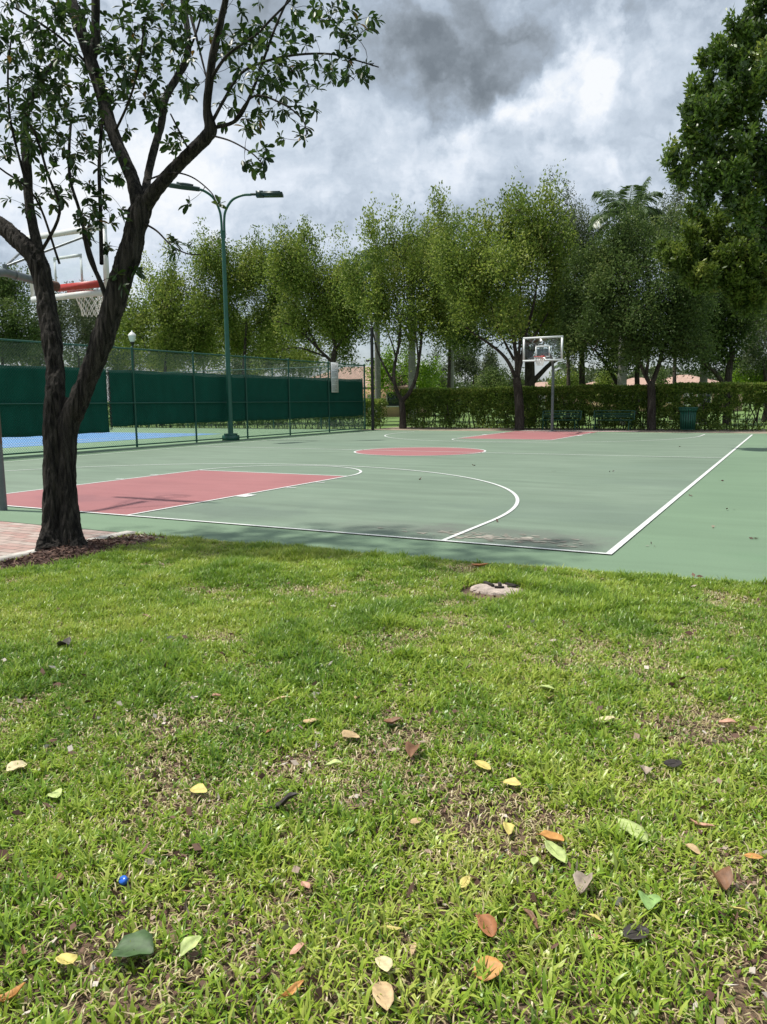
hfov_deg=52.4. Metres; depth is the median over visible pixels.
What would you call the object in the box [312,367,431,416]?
stucco house
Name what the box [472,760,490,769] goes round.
fallen leaf
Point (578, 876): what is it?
fallen leaf
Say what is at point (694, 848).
fallen leaf
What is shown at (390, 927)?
fallen leaf
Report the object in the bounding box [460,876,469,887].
fallen leaf
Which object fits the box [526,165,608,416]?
leafy tree
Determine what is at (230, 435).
court light
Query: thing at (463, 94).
sky
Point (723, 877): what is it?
fallen leaf
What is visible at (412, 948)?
fallen leaf
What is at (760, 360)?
leafy tree
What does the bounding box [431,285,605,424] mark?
leafy tree
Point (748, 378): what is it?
tree
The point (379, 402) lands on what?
clipped hedge
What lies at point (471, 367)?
leafy tree
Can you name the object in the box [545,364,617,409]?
leafy tree
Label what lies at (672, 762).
fallen leaf
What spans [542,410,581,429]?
park bench
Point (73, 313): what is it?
leafy tree
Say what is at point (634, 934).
fallen leaf
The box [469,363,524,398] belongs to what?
leafy tree
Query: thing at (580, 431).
concrete pad
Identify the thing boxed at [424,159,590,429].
leafy tree
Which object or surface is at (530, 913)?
fallen leaf
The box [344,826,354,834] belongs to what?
fallen leaf
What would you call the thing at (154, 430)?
tennis surround
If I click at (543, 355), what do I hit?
basketball hoop
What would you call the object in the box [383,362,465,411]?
leafy tree
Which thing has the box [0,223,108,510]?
basketball hoop
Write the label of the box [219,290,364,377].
leafy tree
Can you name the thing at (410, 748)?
fallen leaf
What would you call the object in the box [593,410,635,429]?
park bench
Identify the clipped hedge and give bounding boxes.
[108,398,388,428]
[401,381,766,429]
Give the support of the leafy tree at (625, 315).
on the soil strip
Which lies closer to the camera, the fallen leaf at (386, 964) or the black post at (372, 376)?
the fallen leaf at (386, 964)
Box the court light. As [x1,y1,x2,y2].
[169,182,283,440]
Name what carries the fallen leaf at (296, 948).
on the grass at (114, 658)
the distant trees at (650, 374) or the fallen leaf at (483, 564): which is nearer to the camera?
the fallen leaf at (483, 564)
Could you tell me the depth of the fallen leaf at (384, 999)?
1.86 m
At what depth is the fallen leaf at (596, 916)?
2.12 m
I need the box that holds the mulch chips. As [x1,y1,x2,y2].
[0,533,170,568]
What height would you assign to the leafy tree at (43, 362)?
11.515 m
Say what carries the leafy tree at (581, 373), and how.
on the ground at (392, 422)
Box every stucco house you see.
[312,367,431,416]
[503,382,578,409]
[593,378,650,409]
[628,375,742,411]
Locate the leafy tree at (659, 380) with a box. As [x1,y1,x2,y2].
[655,364,742,396]
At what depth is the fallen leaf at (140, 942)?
2.03 m
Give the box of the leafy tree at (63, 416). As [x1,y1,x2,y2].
[0,0,385,550]
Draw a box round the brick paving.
[0,521,116,555]
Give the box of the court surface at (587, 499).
[4,431,749,554]
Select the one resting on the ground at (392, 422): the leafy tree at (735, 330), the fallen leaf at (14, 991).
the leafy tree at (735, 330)
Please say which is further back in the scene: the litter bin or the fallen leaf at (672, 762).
the litter bin
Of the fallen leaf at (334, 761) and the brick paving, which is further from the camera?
the brick paving
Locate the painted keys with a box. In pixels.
[6,431,594,514]
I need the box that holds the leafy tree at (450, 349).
[395,204,483,417]
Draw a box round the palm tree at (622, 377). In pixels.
[587,176,666,424]
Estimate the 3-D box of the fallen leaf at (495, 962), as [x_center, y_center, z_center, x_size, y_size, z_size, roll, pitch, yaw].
[0.256,1.141,1.945,0.089,0.008,0.070,-16,17,4]
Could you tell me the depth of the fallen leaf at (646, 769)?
2.92 m
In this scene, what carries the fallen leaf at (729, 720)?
on the grass at (114, 658)
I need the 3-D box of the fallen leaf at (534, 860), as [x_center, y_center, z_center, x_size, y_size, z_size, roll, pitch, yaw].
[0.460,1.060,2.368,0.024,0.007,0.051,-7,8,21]
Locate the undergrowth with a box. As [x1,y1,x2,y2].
[397,417,766,430]
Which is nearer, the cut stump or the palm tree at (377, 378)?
the cut stump
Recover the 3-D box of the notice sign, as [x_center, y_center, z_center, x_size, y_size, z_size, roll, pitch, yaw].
[-2.267,-6.264,36.280,0.015,1.380,0.620,4,9,28]
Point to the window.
(391, 404)
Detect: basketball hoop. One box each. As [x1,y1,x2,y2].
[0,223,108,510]
[523,336,562,431]
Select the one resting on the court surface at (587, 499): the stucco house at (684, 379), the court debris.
the court debris
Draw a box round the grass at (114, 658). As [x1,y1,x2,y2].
[0,530,766,1023]
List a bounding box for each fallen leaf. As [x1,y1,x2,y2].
[0,982,25,1001]
[6,760,29,770]
[21,944,26,956]
[48,788,61,797]
[54,873,63,879]
[55,953,77,964]
[57,637,70,646]
[109,929,153,956]
[179,935,201,958]
[187,783,206,792]
[262,792,297,809]
[276,980,303,999]
[290,942,305,954]
[301,881,310,891]
[303,718,317,722]
[323,759,341,765]
[340,730,359,737]
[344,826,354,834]
[372,977,393,1010]
[375,955,392,971]
[383,925,400,929]
[384,717,403,723]
[405,741,420,757]
[410,817,421,822]
[410,942,416,956]
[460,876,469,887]
[468,563,487,566]
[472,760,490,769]
[474,955,502,981]
[475,912,496,936]
[500,777,520,785]
[503,822,514,834]
[521,905,537,928]
[530,856,538,865]
[535,685,553,688]
[536,830,563,841]
[542,836,567,863]
[573,871,592,893]
[587,913,601,920]
[594,716,618,721]
[613,815,648,841]
[622,923,648,938]
[638,890,661,909]
[639,765,652,779]
[661,759,681,766]
[684,843,700,853]
[689,818,718,831]
[709,865,732,889]
[719,718,738,724]
[730,906,751,913]
[744,853,763,858]
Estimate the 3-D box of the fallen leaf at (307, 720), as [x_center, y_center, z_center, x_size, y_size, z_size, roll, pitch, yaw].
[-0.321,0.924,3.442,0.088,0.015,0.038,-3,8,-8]
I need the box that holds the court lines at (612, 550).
[6,431,751,553]
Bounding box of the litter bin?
[678,407,698,429]
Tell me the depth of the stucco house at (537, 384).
103.52 m
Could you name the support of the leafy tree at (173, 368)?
on the ground at (392, 422)
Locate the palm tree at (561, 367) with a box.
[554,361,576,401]
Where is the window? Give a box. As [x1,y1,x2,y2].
[386,391,401,406]
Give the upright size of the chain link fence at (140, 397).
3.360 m
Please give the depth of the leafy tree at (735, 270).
20.67 m
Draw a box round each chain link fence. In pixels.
[0,338,365,454]
[129,365,363,428]
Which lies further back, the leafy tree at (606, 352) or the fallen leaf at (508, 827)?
the leafy tree at (606, 352)
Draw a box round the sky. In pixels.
[0,0,766,401]
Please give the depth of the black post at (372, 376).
37.49 m
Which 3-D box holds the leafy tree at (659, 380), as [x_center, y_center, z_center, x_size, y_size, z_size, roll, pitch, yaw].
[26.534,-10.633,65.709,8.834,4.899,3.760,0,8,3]
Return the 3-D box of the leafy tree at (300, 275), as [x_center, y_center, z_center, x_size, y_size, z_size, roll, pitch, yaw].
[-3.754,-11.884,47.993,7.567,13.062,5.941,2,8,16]
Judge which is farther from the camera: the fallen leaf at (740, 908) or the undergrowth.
the undergrowth
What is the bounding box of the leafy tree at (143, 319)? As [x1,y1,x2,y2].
[110,231,237,425]
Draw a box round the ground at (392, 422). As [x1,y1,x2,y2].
[108,402,766,429]
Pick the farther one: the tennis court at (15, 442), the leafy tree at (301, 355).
the leafy tree at (301, 355)
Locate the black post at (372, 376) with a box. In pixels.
[366,327,374,429]
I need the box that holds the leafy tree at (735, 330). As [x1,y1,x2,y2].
[666,237,766,424]
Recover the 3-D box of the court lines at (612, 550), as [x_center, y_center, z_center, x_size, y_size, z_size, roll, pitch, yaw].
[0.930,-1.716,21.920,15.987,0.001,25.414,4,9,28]
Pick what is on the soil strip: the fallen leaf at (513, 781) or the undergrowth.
the undergrowth
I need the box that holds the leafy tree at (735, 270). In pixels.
[652,197,766,321]
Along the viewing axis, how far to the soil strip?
36.26 m
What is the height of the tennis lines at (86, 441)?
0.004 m
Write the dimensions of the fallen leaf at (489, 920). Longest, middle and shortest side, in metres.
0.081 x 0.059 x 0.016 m
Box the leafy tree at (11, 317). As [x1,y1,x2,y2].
[0,262,68,365]
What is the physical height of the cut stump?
0.097 m
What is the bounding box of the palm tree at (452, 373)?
[451,245,464,420]
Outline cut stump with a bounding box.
[470,581,521,595]
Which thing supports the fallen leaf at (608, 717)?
on the grass at (114, 658)
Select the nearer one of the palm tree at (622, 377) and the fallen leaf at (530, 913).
the fallen leaf at (530, 913)
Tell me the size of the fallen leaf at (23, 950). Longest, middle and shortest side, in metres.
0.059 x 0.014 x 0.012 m
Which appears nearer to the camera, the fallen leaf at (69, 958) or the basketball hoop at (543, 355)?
the fallen leaf at (69, 958)
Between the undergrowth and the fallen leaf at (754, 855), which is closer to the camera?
the fallen leaf at (754, 855)
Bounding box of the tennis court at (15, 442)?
[2,432,209,447]
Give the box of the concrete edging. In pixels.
[0,531,135,560]
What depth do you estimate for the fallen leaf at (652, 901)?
2.17 m
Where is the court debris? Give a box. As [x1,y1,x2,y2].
[419,446,759,600]
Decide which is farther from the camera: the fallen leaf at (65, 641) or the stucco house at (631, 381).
the stucco house at (631, 381)
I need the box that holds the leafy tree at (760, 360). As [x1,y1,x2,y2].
[733,282,766,421]
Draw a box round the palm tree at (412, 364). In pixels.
[387,236,430,421]
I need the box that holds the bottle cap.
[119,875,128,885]
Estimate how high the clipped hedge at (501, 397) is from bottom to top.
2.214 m
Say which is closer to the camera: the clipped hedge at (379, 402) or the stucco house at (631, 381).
the clipped hedge at (379, 402)
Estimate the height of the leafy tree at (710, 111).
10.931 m
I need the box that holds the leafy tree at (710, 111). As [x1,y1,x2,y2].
[656,0,766,253]
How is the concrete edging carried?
on the ground at (392, 422)
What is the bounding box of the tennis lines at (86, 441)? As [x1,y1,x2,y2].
[2,433,197,446]
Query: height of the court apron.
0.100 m
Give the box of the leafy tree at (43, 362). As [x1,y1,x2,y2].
[0,276,143,380]
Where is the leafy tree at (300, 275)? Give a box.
[249,214,379,424]
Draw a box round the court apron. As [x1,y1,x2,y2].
[0,430,766,584]
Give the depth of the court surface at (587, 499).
13.76 m
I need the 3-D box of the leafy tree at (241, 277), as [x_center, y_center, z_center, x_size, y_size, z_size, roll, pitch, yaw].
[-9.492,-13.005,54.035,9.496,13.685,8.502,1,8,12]
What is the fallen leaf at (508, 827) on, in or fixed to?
on the grass at (114, 658)
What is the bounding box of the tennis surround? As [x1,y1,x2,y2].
[3,427,354,457]
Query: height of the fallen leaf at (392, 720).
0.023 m
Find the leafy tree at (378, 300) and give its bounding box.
[331,180,467,428]
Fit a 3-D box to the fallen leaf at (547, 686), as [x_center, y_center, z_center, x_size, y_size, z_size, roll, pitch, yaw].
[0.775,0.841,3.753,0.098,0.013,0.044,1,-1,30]
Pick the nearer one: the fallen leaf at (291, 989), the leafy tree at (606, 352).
the fallen leaf at (291, 989)
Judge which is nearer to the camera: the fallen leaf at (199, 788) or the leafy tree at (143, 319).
the fallen leaf at (199, 788)
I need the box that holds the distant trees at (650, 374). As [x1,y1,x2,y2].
[432,363,764,405]
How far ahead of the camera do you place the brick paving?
8.55 m
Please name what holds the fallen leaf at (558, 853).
on the grass at (114, 658)
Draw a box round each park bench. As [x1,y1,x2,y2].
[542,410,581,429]
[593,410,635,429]
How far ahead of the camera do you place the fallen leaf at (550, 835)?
2.50 m
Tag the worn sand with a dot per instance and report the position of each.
(521, 538)
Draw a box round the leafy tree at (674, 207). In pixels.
[646,185,731,419]
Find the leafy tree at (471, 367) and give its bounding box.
[426,334,506,413]
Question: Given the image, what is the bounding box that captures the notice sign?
[331,362,338,392]
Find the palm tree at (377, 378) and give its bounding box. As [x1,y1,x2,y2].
[355,243,400,421]
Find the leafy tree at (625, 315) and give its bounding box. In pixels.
[539,186,730,429]
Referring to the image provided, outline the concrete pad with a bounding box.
[523,430,640,431]
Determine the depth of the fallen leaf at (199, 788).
2.86 m
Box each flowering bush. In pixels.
[361,343,445,397]
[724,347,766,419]
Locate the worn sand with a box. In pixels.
[405,530,647,546]
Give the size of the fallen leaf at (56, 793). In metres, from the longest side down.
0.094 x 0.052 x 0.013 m
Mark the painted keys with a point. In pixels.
(134, 495)
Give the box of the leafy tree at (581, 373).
[550,276,619,421]
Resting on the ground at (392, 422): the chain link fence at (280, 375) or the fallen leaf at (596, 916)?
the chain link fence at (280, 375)
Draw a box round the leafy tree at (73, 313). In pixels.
[31,277,130,367]
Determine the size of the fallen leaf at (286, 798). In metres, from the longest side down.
0.148 x 0.045 x 0.036 m
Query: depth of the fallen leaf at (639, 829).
2.53 m
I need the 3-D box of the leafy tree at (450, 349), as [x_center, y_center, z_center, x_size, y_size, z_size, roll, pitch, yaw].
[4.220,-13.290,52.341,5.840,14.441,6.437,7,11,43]
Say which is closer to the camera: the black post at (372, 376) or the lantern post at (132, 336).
the black post at (372, 376)
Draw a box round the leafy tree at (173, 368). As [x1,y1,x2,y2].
[106,292,286,375]
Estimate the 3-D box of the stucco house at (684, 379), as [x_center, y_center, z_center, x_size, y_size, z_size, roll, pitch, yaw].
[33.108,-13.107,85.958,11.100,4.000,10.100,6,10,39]
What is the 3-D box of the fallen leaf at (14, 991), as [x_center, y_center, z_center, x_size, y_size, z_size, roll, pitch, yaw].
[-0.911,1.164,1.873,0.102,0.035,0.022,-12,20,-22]
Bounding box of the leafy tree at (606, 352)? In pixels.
[589,329,654,423]
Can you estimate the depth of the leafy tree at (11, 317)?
49.30 m
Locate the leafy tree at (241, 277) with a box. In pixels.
[165,217,311,423]
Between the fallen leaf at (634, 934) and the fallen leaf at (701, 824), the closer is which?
the fallen leaf at (634, 934)
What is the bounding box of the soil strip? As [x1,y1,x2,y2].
[366,427,766,433]
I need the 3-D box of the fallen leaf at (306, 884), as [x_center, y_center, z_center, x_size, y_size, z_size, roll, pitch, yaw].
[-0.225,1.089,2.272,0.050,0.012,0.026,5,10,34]
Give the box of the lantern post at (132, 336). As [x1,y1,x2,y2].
[128,331,138,427]
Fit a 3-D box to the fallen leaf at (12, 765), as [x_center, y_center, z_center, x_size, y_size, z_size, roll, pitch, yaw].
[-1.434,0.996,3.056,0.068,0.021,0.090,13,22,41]

